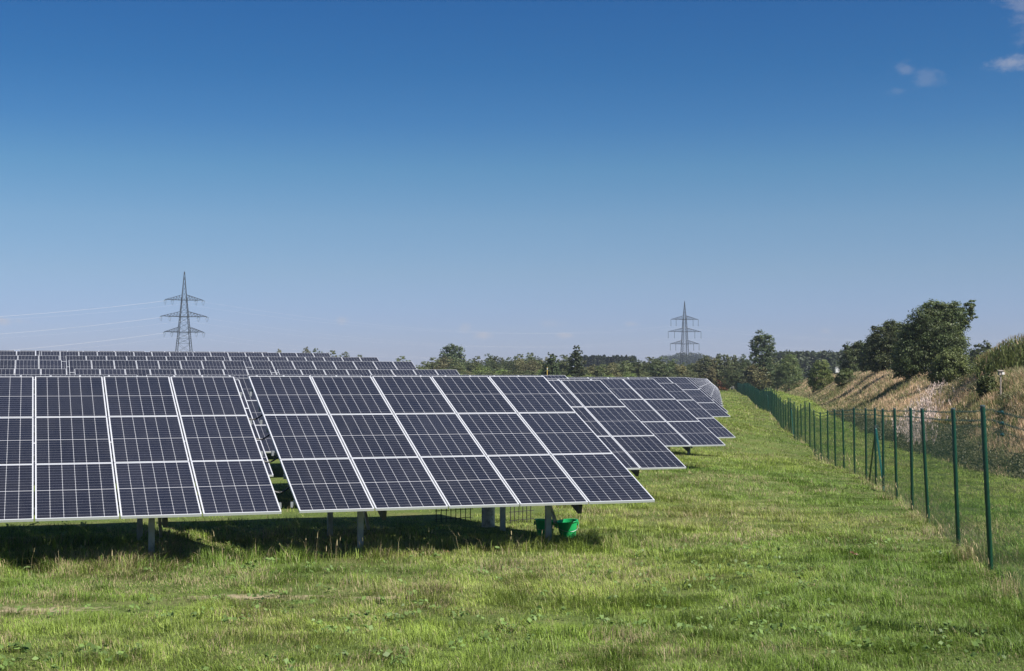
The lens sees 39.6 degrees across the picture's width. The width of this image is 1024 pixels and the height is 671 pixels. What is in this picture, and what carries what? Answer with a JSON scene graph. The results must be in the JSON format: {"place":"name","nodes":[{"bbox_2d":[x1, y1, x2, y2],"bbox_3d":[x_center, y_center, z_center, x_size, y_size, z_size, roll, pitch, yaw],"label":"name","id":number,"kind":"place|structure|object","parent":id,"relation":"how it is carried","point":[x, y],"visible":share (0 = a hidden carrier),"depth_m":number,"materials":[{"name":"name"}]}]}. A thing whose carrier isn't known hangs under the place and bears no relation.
{"place":"outdoors","nodes":[
{"label":"outdoors","id":0,"kind":"place"},
{"bbox_2d":[0,374,1023,670],"bbox_3d":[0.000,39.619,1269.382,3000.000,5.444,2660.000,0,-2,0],"label":"ground","id":1,"kind":"structure","parent":0,"point":[392,514],"depth_m":16.73,"materials":[{"name":"green plant"}]},
{"bbox_2d":[0,351,34,355],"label":"solar table","id":2,"kind":"object","parent":1,"relation":"on","point":[31,353],"visible":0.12,"depth_m":83.64,"materials":[{"name":"blue glass"}]},
{"bbox_2d":[0,355,58,368],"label":"solar table","id":3,"kind":"object","parent":1,"relation":"on","point":[16,357],"visible":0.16,"depth_m":76.13,"materials":[{"name":"blue glass"}]},
{"bbox_2d":[0,360,61,372],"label":"solar table","id":4,"kind":"object","parent":1,"relation":"on","point":[33,364],"visible":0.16,"depth_m":68.24,"materials":[{"name":"blue glass"}]},
{"bbox_2d":[0,369,66,376],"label":"solar table","id":5,"kind":"object","parent":1,"relation":"on","point":[50,372],"visible":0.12,"depth_m":60.81,"materials":[{"name":"blue glass"}]},
{"bbox_2d":[0,375,136,379],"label":"solar table","id":6,"kind":"object","parent":1,"relation":"on","point":[33,376],"visible":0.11,"depth_m":53.72,"materials":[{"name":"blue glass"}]},
{"bbox_2d":[20,350,144,355],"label":"solar table","id":7,"kind":"object","parent":1,"relation":"on","point":[37,352],"visible":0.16,"depth_m":100.73,"materials":[{"name":"blue glass"}]},
{"bbox_2d":[41,351,187,372],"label":"solar table","id":8,"kind":"object","parent":1,"relation":"on","point":[62,355],"visible":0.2,"depth_m":85.08,"materials":[{"name":"blue glass"}]},
{"bbox_2d":[0,376,281,555],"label":"solar table","id":9,"kind":"object","parent":1,"relation":"on","point":[72,457],"visible":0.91,"depth_m":20.52,"materials":[{"name":"blue glass"}]},
{"bbox_2d":[66,356,224,374],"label":"solar table","id":10,"kind":"object","parent":1,"relation":"on","point":[189,358],"visible":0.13,"depth_m":78.15,"materials":[{"name":"blue glass"}]},
{"bbox_2d":[33,380,272,479],"bbox_3d":[-9.353,2.497,28.197,8.485,3.244,4.794,1,-2,-19],"label":"solar table","id":11,"kind":"object","parent":1,"relation":"on","point":[259,442],"visible":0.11,"depth_m":28.76,"materials":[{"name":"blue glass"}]},
{"bbox_2d":[69,360,247,374],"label":"solar table","id":12,"kind":"object","parent":1,"relation":"on","point":[117,364],"visible":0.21,"depth_m":70.11,"materials":[{"name":"blue glass"}]},
{"bbox_2d":[74,369,271,376],"bbox_3d":[-14.214,3.039,60.766,8.485,3.243,4.794,1,-2,-19],"label":"solar table","id":13,"kind":"object","parent":1,"relation":"on","point":[145,372],"visible":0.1,"depth_m":62.70,"materials":[{"name":"blue glass"}]},
{"bbox_2d":[160,272,206,351],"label":"pylon","id":14,"kind":"object","parent":1,"relation":"on","point":[186,317],"visible":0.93,"depth_m":650.42,"materials":[{"name":"grey metal"}]},
{"bbox_2d":[103,378,311,452],"bbox_3d":[-7.126,2.740,37.508,8.485,3.245,4.794,1,-2,-19],"label":"solar table","id":15,"kind":"object","parent":1,"relation":"on","point":[267,442],"depth_m":37.53,"materials":[{"name":"blue glass"}]},
{"bbox_2d":[150,351,267,352],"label":"solar table","id":16,"kind":"object","parent":1,"relation":"on","point":[195,351],"visible":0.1,"depth_m":102.90,"materials":[{"name":"blue glass"}]},
{"bbox_2d":[146,375,361,377],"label":"solar table","id":17,"kind":"object","parent":1,"relation":"on","point":[236,376],"visible":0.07,"depth_m":55.81,"materials":[{"name":"blue glass"}]},
{"bbox_2d":[193,352,330,360],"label":"solar table","id":18,"kind":"object","parent":1,"relation":"on","point":[226,355],"visible":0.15,"depth_m":88.08,"materials":[{"name":"blue glass"}]},
{"bbox_2d":[230,356,378,369],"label":"solar table","id":19,"kind":"object","parent":1,"relation":"on","point":[247,362],"visible":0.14,"depth_m":80.80,"materials":[{"name":"blue glass"}]},
{"bbox_2d":[250,361,416,374],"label":"solar table","id":20,"kind":"object","parent":1,"relation":"on","point":[368,365],"visible":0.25,"depth_m":73.05,"materials":[{"name":"blue glass"}]},
{"bbox_2d":[277,369,459,376],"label":"solar table","id":21,"kind":"object","parent":1,"relation":"on","point":[362,372],"visible":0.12,"depth_m":65.45,"materials":[{"name":"blue glass"}]},
{"bbox_2d":[423,357,440,369],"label":"broadleaf tree","id":22,"kind":"object","parent":1,"relation":"on","point":[431,364],"visible":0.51,"depth_m":399.48,"materials":[{"name":"green plant"}]},
{"bbox_2d":[431,355,451,369],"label":"broadleaf tree","id":23,"kind":"object","parent":1,"relation":"on","point":[442,362],"visible":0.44,"depth_m":399.74,"materials":[{"name":"green plant"}]},
{"bbox_2d":[249,376,654,549],"bbox_3d":[-1.299,2.260,22.387,5.597,3.244,4.794,1,-2,-19],"label":"solar table","id":24,"kind":"object","parent":1,"relation":"on","point":[428,442],"visible":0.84,"depth_m":22.02,"materials":[{"name":"blue glass"}]},
{"bbox_2d":[437,344,466,364],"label":"round tree","id":25,"kind":"object","parent":1,"relation":"on","point":[452,354],"visible":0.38,"depth_m":419.21,"materials":[{"name":"green plant"}]},
{"bbox_2d":[435,508,472,521],"bbox_3d":[-1.032,2.944,25.518,0.783,0.831,0.032,1,-2,-32],"label":"wire panel","id":26,"kind":"object","parent":1,"relation":"on","point":[460,509],"visible":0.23,"depth_m":25.52,"materials":[{"name":"green"}]},
{"bbox_2d":[446,365,462,373],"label":"broadleaf tree","id":27,"kind":"object","parent":1,"relation":"on","point":[458,369],"visible":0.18,"depth_m":369.35,"materials":[{"name":"green plant"}]},
{"bbox_2d":[449,359,466,372],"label":"broadleaf tree","id":28,"kind":"object","parent":1,"relation":"on","point":[456,361],"visible":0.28,"depth_m":394.44,"materials":[{"name":"green plant"}]},
{"bbox_2d":[370,375,567,378],"bbox_3d":[-0.995,3.194,56.702,8.485,3.246,4.794,1,-2,-19],"label":"solar table","id":29,"kind":"object","parent":1,"relation":"on","point":[555,376],"visible":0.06,"depth_m":59.38,"materials":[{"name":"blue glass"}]},
{"bbox_2d":[258,380,685,475],"bbox_3d":[-1.089,2.602,31.008,8.485,3.246,4.793,1,-2,-19],"label":"solar table","id":30,"kind":"object","parent":1,"relation":"on","point":[632,442],"visible":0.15,"depth_m":31.86,"materials":[{"name":"blue glass"}]},
{"bbox_2d":[464,362,480,373],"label":"broadleaf tree","id":31,"kind":"object","parent":1,"relation":"on","point":[470,368],"visible":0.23,"depth_m":379.86,"materials":[{"name":"green plant"}]},
{"bbox_2d":[472,356,484,364],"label":"broadleaf tree","id":32,"kind":"object","parent":1,"relation":"on","point":[480,362],"visible":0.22,"depth_m":429.46,"materials":[{"name":"green plant"}]},
{"bbox_2d":[472,365,494,374],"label":"bush","id":33,"kind":"object","parent":1,"relation":"on","point":[483,370],"visible":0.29,"depth_m":368.99,"materials":[{"name":"green plant"}]},
{"bbox_2d":[482,507,494,526],"bbox_3d":[-0.411,2.983,24.621,0.244,0.700,0.244,0,-2,0],"label":"concrete pipe","id":34,"kind":"object","parent":1,"relation":"on","point":[488,516],"visible":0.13,"depth_m":24.52,"materials":[{"name":"grey concrete"}]},
{"bbox_2d":[484,354,498,365],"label":"broadleaf tree","id":35,"kind":"object","parent":1,"relation":"on","point":[488,359],"visible":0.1,"depth_m":439.58,"materials":[{"name":"green plant"}]},
{"bbox_2d":[487,360,503,372],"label":"broadleaf tree","id":36,"kind":"object","parent":1,"relation":"on","point":[494,366],"visible":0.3,"depth_m":387.08,"materials":[{"name":"green plant"}]},
{"bbox_2d":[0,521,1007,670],"bbox_3d":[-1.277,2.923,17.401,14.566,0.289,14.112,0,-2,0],"label":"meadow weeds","id":37,"kind":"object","parent":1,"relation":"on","point":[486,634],"visible":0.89,"depth_m":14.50,"materials":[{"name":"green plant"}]},
{"bbox_2d":[497,357,514,373],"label":"broadleaf tree","id":38,"kind":"object","parent":1,"relation":"on","point":[507,364],"visible":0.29,"depth_m":399.60,"materials":[{"name":"green plant"}]},
{"bbox_2d":[0,423,1023,599],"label":"seeding grass","id":39,"kind":"structure","parent":1,"relation":"on","point":[914,509],"depth_m":20.29,"materials":[{"name":"green plant"}]},
{"bbox_2d":[508,370,524,374],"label":"broadleaf tree","id":40,"kind":"object","parent":1,"relation":"on","point":[519,373],"visible":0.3,"depth_m":335.97,"materials":[{"name":"green plant"}]},
{"bbox_2d":[512,354,528,365],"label":"broadleaf tree","id":41,"kind":"object","parent":1,"relation":"on","point":[521,358],"visible":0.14,"depth_m":408.98,"materials":[{"name":"green plant"}]},
{"bbox_2d":[512,358,529,372],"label":"broadleaf tree","id":42,"kind":"object","parent":1,"relation":"on","point":[518,363],"visible":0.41,"depth_m":381.10,"materials":[{"name":"green plant"}]},
{"bbox_2d":[509,506,533,523],"bbox_3d":[0.179,2.940,25.316,0.604,0.837,0.032,2,-2,-43],"label":"wire panel","id":43,"kind":"object","parent":1,"relation":"on","point":[522,519],"visible":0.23,"depth_m":25.31,"materials":[{"name":"green"}]},
{"bbox_2d":[523,352,535,364],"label":"broadleaf tree","id":44,"kind":"object","parent":1,"relation":"on","point":[530,357],"visible":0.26,"depth_m":428.39,"materials":[{"name":"green plant"}]},
{"bbox_2d":[521,359,541,373],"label":"broadleaf tree","id":45,"kind":"object","parent":1,"relation":"on","point":[532,367],"visible":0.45,"depth_m":379.44,"materials":[{"name":"green plant"}]},
{"bbox_2d":[534,518,556,536],"bbox_3d":[0.532,3.106,22.944,0.386,0.268,0.359,2,-2,23],"label":"bucket","id":46,"kind":"object","parent":1,"relation":"on","point":[539,526],"visible":0.52,"depth_m":22.85,"materials":[{"name":"green plastic"}]},
{"bbox_2d":[541,352,562,374],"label":"spruce tree","id":47,"kind":"object","parent":1,"relation":"on","point":[553,368],"visible":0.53,"depth_m":259.32,"materials":[{"name":"green plant"}]},
{"bbox_2d":[556,354,571,371],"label":"broadleaf tree","id":48,"kind":"object","parent":1,"relation":"on","point":[565,361],"visible":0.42,"depth_m":379.07,"materials":[{"name":"green plant"}]},
{"bbox_2d":[555,519,578,537],"bbox_3d":[0.893,3.104,22.828,0.386,0.268,0.359,-5,3,-17],"label":"bucket","id":49,"kind":"object","parent":1,"relation":"on","point":[564,525],"visible":0.81,"depth_m":22.72,"materials":[{"name":"green plastic"}]},
{"bbox_2d":[563,345,589,376],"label":"spruce tree","id":50,"kind":"object","parent":1,"relation":"on","point":[576,369],"visible":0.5,"depth_m":254.25,"materials":[{"name":"green plant"}]},
{"bbox_2d":[578,364,600,376],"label":"broadleaf tree","id":51,"kind":"object","parent":1,"relation":"on","point":[592,370],"visible":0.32,"depth_m":329.77,"materials":[{"name":"green plant"}]},
{"bbox_2d":[594,364,610,376],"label":"broadleaf tree","id":52,"kind":"object","parent":1,"relation":"on","point":[601,373],"visible":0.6,"depth_m":328.49,"materials":[{"name":"green plant"}]},
{"bbox_2d":[580,354,636,368],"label":"conifer forest","id":53,"kind":"object","parent":1,"relation":"on","point":[597,360],"visible":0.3,"depth_m":717.81,"materials":[{"name":"green plant"}]},
{"bbox_2d":[602,362,622,376],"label":"broadleaf tree","id":54,"kind":"object","parent":1,"relation":"on","point":[612,370],"visible":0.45,"depth_m":329.05,"materials":[{"name":"green plant"}]},
{"bbox_2d":[616,361,634,376],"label":"broadleaf tree","id":55,"kind":"object","parent":1,"relation":"on","point":[625,368],"visible":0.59,"depth_m":329.50,"materials":[{"name":"green plant"}]},
{"bbox_2d":[547,379,724,451],"bbox_3d":[1.139,2.845,40.319,8.485,3.245,4.794,1,-2,-19],"label":"solar table","id":56,"kind":"object","parent":1,"relation":"on","point":[662,414],"visible":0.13,"depth_m":41.19,"materials":[{"name":"blue glass"}]},
{"bbox_2d":[628,358,646,376],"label":"broadleaf tree","id":57,"kind":"object","parent":1,"relation":"on","point":[637,366],"visible":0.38,"depth_m":339.55,"materials":[{"name":"green plant"}]},
{"bbox_2d":[634,371,650,376],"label":"broadleaf tree","id":58,"kind":"object","parent":1,"relation":"on","point":[643,374],"visible":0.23,"depth_m":299.86,"materials":[{"name":"green plant"}]},
{"bbox_2d":[639,357,655,376],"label":"broadleaf tree","id":59,"kind":"object","parent":1,"relation":"on","point":[647,363],"visible":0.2,"depth_m":339.58,"materials":[{"name":"green plant"}]},
{"bbox_2d":[567,377,729,416],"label":"solar table","id":60,"kind":"object","parent":1,"relation":"on","point":[700,398],"visible":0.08,"depth_m":69.22,"materials":[{"name":"blue glass"}]},
{"bbox_2d":[644,356,667,376],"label":"broadleaf tree","id":61,"kind":"object","parent":1,"relation":"on","point":[659,365],"visible":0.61,"depth_m":328.22,"materials":[{"name":"green plant"}]},
{"bbox_2d":[659,369,678,376],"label":"broadleaf tree","id":62,"kind":"object","parent":1,"relation":"on","point":[666,373],"visible":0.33,"depth_m":309.30,"materials":[{"name":"green plant"}]},
{"bbox_2d":[661,358,678,373],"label":"broadleaf tree","id":63,"kind":"object","parent":1,"relation":"on","point":[670,367],"visible":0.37,"depth_m":328.87,"materials":[{"name":"green plant"}]},
{"bbox_2d":[672,364,689,376],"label":"birch tree","id":64,"kind":"object","parent":1,"relation":"on","point":[682,370],"visible":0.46,"depth_m":319.25,"materials":[{"name":"green plant"}]},
{"bbox_2d":[668,301,700,365],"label":"pylon","id":65,"kind":"object","parent":1,"relation":"on","point":[683,330],"visible":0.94,"depth_m":880.44,"materials":[{"name":"grey metal"}]},
{"bbox_2d":[678,370,698,377],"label":"broadleaf tree","id":66,"kind":"object","parent":1,"relation":"on","point":[692,375],"visible":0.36,"depth_m":309.61,"materials":[{"name":"green plant"}]},
{"bbox_2d":[684,363,695,377],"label":"broadleaf tree","id":67,"kind":"object","parent":1,"relation":"on","point":[689,367],"visible":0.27,"depth_m":329.41,"materials":[{"name":"green plant"}]},
{"bbox_2d":[659,383,734,452],"bbox_3d":[2.852,3.284,49.449,8.485,3.244,4.794,1,-2,-19],"label":"solar table","id":68,"kind":"object","parent":1,"relation":"on","point":[712,424],"visible":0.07,"depth_m":50.51,"materials":[{"name":"blue glass"}]},
{"bbox_2d":[692,358,707,378],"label":"birch tree","id":69,"kind":"object","parent":1,"relation":"on","point":[699,372],"visible":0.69,"depth_m":329.19,"materials":[{"name":"green plant"}]},
{"bbox_2d":[699,355,713,379],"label":"birch tree","id":70,"kind":"object","parent":1,"relation":"on","point":[707,362],"visible":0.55,"depth_m":329.44,"materials":[{"name":"green plant"}]},
{"bbox_2d":[690,378,722,405],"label":"solar table","id":71,"kind":"object","parent":1,"relation":"on","point":[709,394],"visible":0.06,"depth_m":95.51,"materials":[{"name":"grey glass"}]},
{"bbox_2d":[686,377,727,412],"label":"solar table","id":72,"kind":"object","parent":1,"relation":"on","point":[710,397],"visible":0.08,"depth_m":77.73,"materials":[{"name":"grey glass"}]},
{"bbox_2d":[692,378,722,403],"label":"solar table","id":73,"kind":"object","parent":1,"relation":"on","point":[707,390],"visible":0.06,"depth_m":104.65,"materials":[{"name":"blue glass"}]},
{"bbox_2d":[704,366,716,383],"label":"birch tree","id":74,"kind":"object","parent":1,"relation":"on","point":[711,373],"visible":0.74,"depth_m":324.42,"materials":[{"name":"green plant"}]},
{"bbox_2d":[707,357,719,384],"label":"birch tree","id":75,"kind":"object","parent":1,"relation":"on","point":[712,360],"visible":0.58,"depth_m":329.27,"materials":[{"name":"green plant"}]},
{"bbox_2d":[711,353,726,385],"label":"birch tree","id":76,"kind":"object","parent":1,"relation":"on","point":[720,362],"visible":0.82,"depth_m":329.25,"materials":[{"name":"green plant"}]},
{"bbox_2d":[715,379,727,390],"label":"red bush","id":77,"kind":"object","parent":1,"relation":"on","point":[719,386],"visible":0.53,"depth_m":329.06,"materials":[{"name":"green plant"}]},
{"bbox_2d":[720,368,735,390],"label":"broadleaf tree","id":78,"kind":"object","parent":1,"relation":"on","point":[728,381],"visible":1,"depth_m":319.38,"materials":[{"name":"green plant"}]},
{"bbox_2d":[721,354,734,390],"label":"birch tree","id":79,"kind":"object","parent":1,"relation":"on","point":[728,364],"visible":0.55,"depth_m":329.37,"materials":[{"name":"green plant"}]},
{"bbox_2d":[727,355,739,390],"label":"birch tree","id":80,"kind":"object","parent":1,"relation":"on","point":[734,359],"visible":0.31,"depth_m":334.51,"materials":[{"name":"green plant"}]},
{"bbox_2d":[729,369,748,387],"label":"broadleaf tree","id":81,"kind":"object","parent":1,"relation":"on","point":[737,374],"visible":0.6,"depth_m":318.54,"materials":[{"name":"green plant"}]},
{"bbox_2d":[734,354,752,384],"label":"broadleaf tree","id":82,"kind":"object","parent":1,"relation":"on","point":[743,363],"visible":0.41,"depth_m":329.48,"materials":[{"name":"green plant"}]},
{"bbox_2d":[739,360,773,390],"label":"bush","id":83,"kind":"object","parent":1,"relation":"on","point":[757,383],"visible":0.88,"depth_m":298.60,"materials":[{"name":"green plant"}]},
{"bbox_2d":[748,329,776,388],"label":"oak tree","id":84,"kind":"object","parent":1,"relation":"on","point":[764,349],"visible":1,"depth_m":299.38,"materials":[{"name":"green plant"}]},
{"bbox_2d":[768,363,784,390],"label":"broadleaf tree","id":85,"kind":"object","parent":1,"relation":"on","point":[774,385],"visible":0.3,"depth_m":309.65,"materials":[{"name":"green plant"}]},
{"bbox_2d":[780,350,797,380],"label":"broadleaf tree","id":86,"kind":"object","parent":1,"relation":"on","point":[789,352],"visible":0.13,"depth_m":360.07,"materials":[{"name":"green plant"}]},
{"bbox_2d":[774,354,805,391],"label":"bush","id":87,"kind":"object","parent":1,"relation":"on","point":[787,374],"visible":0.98,"depth_m":299.26,"materials":[{"name":"green plant"}]},
{"bbox_2d":[761,350,847,381],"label":"broadleaf forest","id":88,"kind":"object","parent":1,"relation":"on","point":[807,359],"visible":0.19,"depth_m":556.22,"materials":[{"name":"green plant"}]},
{"bbox_2d":[806,359,833,392],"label":"bush","id":89,"kind":"object","parent":1,"relation":"on","point":[823,372],"visible":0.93,"depth_m":214.31,"materials":[{"name":"green plant"}]},
{"bbox_2d":[833,368,854,387],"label":"bush","id":90,"kind":"object","parent":1,"relation":"on","point":[842,376],"visible":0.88,"depth_m":177.57,"materials":[{"name":"green plant"}]},
{"bbox_2d":[836,340,865,371],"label":"hedge tree","id":91,"kind":"object","parent":1,"relation":"on","point":[850,355],"visible":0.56,"depth_m":204.35,"materials":[{"name":"green plant"}]},
{"bbox_2d":[855,336,876,372],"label":"hedge bush","id":92,"kind":"object","parent":1,"relation":"on","point":[862,369],"visible":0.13,"depth_m":185.76,"materials":[{"name":"green plant"}]},
{"bbox_2d":[735,383,1023,605],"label":"fence","id":93,"kind":"object","parent":1,"relation":"on","point":[763,399],"visible":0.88,"depth_m":24.48,"materials":[{"name":"green metal"}]},
{"bbox_2d":[861,319,905,372],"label":"hedge tree","id":94,"kind":"object","parent":1,"relation":"on","point":[876,361],"visible":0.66,"depth_m":159.31,"materials":[{"name":"green plant"}]},
{"bbox_2d":[770,364,1023,477],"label":"bank grass","id":95,"kind":"structure","parent":1,"relation":"on","point":[899,396],"depth_m":89.84,"materials":[{"name":"beige plant"}]},
{"bbox_2d":[885,377,953,443],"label":"fireweed","id":96,"kind":"object","parent":1,"relation":"on","point":[925,401],"visible":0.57,"depth_m":85.76,"materials":[{"name":"beige plant"}]},
{"bbox_2d":[819,375,1023,477],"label":"bramble undergrowth","id":97,"kind":"object","parent":1,"relation":"on","point":[941,447],"visible":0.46,"depth_m":67.62,"materials":[{"name":"green plant"}]},
{"bbox_2d":[883,298,977,380],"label":"hedge tree","id":98,"kind":"object","parent":1,"relation":"on","point":[933,329],"visible":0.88,"depth_m":124.32,"materials":[{"name":"green plant"}]},
{"bbox_2d":[925,345,974,386],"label":"bush","id":99,"kind":"object","parent":1,"relation":"on","point":[953,362],"visible":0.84,"depth_m":112.39,"materials":[{"name":"green plant"}]},
{"bbox_2d":[967,340,991,367],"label":"bush","id":100,"kind":"object","parent":1,"relation":"on","point":[981,350],"visible":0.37,"depth_m":259.40,"materials":[{"name":"green plant"}]},
{"bbox_2d":[973,373,998,397],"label":"bush","id":101,"kind":"object","parent":1,"relation":"on","point":[985,383],"visible":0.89,"depth_m":76.72,"materials":[{"name":"green plant"}]},
{"bbox_2d":[972,332,1023,378],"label":"maize crop","id":102,"kind":"object","parent":1,"relation":"on","point":[1008,355],"visible":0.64,"depth_m":84.81,"materials":[{"name":"green plant"}]},
{"bbox_2d":[997,370,1004,393],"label":"nest box post","id":103,"kind":"object","parent":1,"relation":"on","point":[1000,372],"visible":0.91,"depth_m":73.91,"materials":[{"name":"grey wood"}]},
{"bbox_2d":[0,0,1023,367],"label":"sky","id":104,"kind":"structure","parent":0,"point":[825,171],"materials":[{"name":"blue"}]},
{"bbox_2d":[655,352,712,365],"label":"distant forest","id":105,"kind":"object","parent":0,"point":[692,358],"visible":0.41,"depth_m":1496.53,"materials":[{"name":"green plant"}]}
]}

